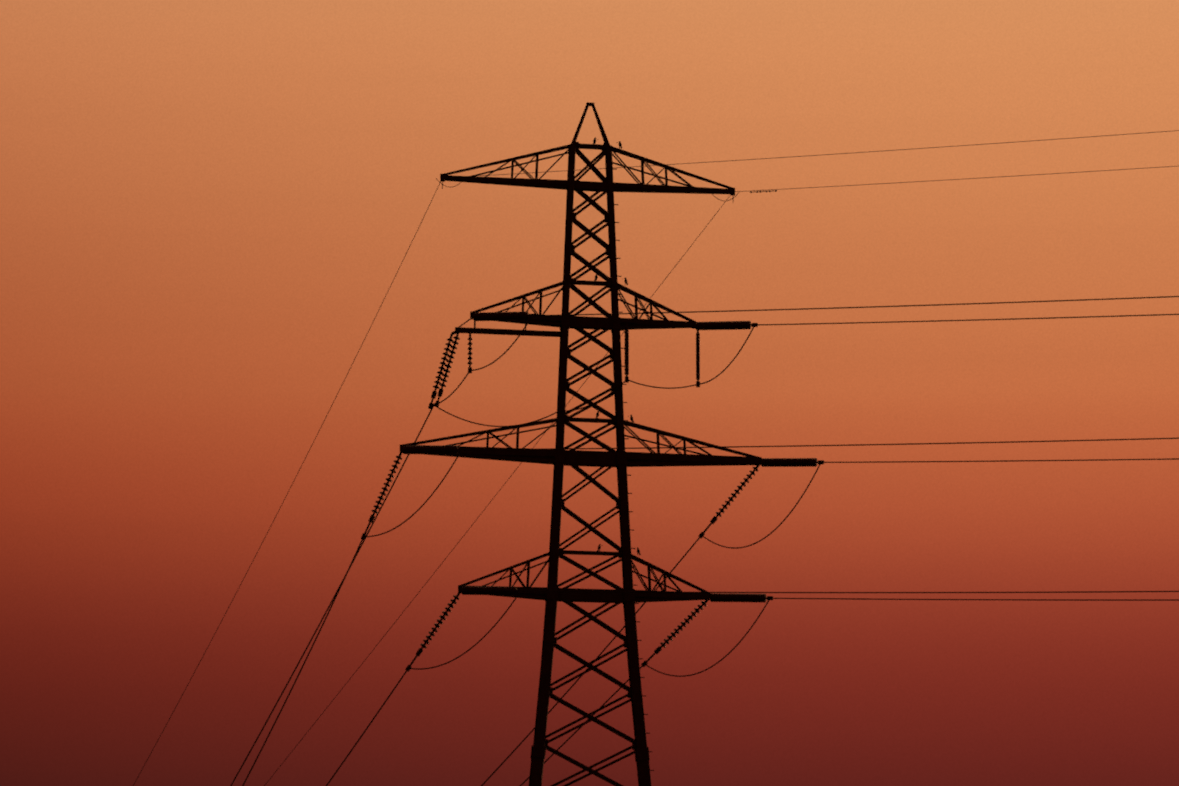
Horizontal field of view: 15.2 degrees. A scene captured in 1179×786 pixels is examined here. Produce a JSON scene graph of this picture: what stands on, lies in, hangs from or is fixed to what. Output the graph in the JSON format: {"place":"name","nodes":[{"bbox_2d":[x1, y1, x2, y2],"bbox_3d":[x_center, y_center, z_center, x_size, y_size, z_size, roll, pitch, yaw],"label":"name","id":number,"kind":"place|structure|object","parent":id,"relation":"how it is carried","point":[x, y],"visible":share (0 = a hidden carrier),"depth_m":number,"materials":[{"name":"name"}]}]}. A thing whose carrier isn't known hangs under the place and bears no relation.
{"place":"outdoors","nodes":[
{"label":"outdoors","id":0,"kind":"place"},
{"bbox_2d":[0,0,1178,785],"label":"sky","id":1,"kind":"structure","parent":0,"point":[209,209],"materials":[{"name":"orange"}]},
{"bbox_3d":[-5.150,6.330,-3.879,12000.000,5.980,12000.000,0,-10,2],"label":"ground","id":2,"kind":"structure","parent":0,"visible":0},
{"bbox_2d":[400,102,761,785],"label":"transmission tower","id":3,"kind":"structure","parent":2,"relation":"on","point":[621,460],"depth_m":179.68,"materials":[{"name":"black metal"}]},
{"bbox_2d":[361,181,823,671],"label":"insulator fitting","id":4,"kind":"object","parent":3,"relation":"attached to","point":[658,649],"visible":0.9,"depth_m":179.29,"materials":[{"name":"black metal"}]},
{"bbox_2d":[371,311,817,648],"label":"insulators","id":5,"kind":"object","parent":3,"relation":"hanging from","point":[765,462],"visible":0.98,"depth_m":179.33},
{"bbox_2d":[593,137,640,554],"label":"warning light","id":6,"kind":"object","parent":3,"relation":"attached to","point":[597,413],"visible":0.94,"depth_m":180.97,"materials":[{"name":"grey"}]},
{"bbox_2d":[133,130,1178,785],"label":"power lines","id":7,"kind":"object","parent":3,"relation":"attached to","point":[719,446],"visible":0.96,"depth_m":177.57,"materials":[{"name":"metal"}]}
]}

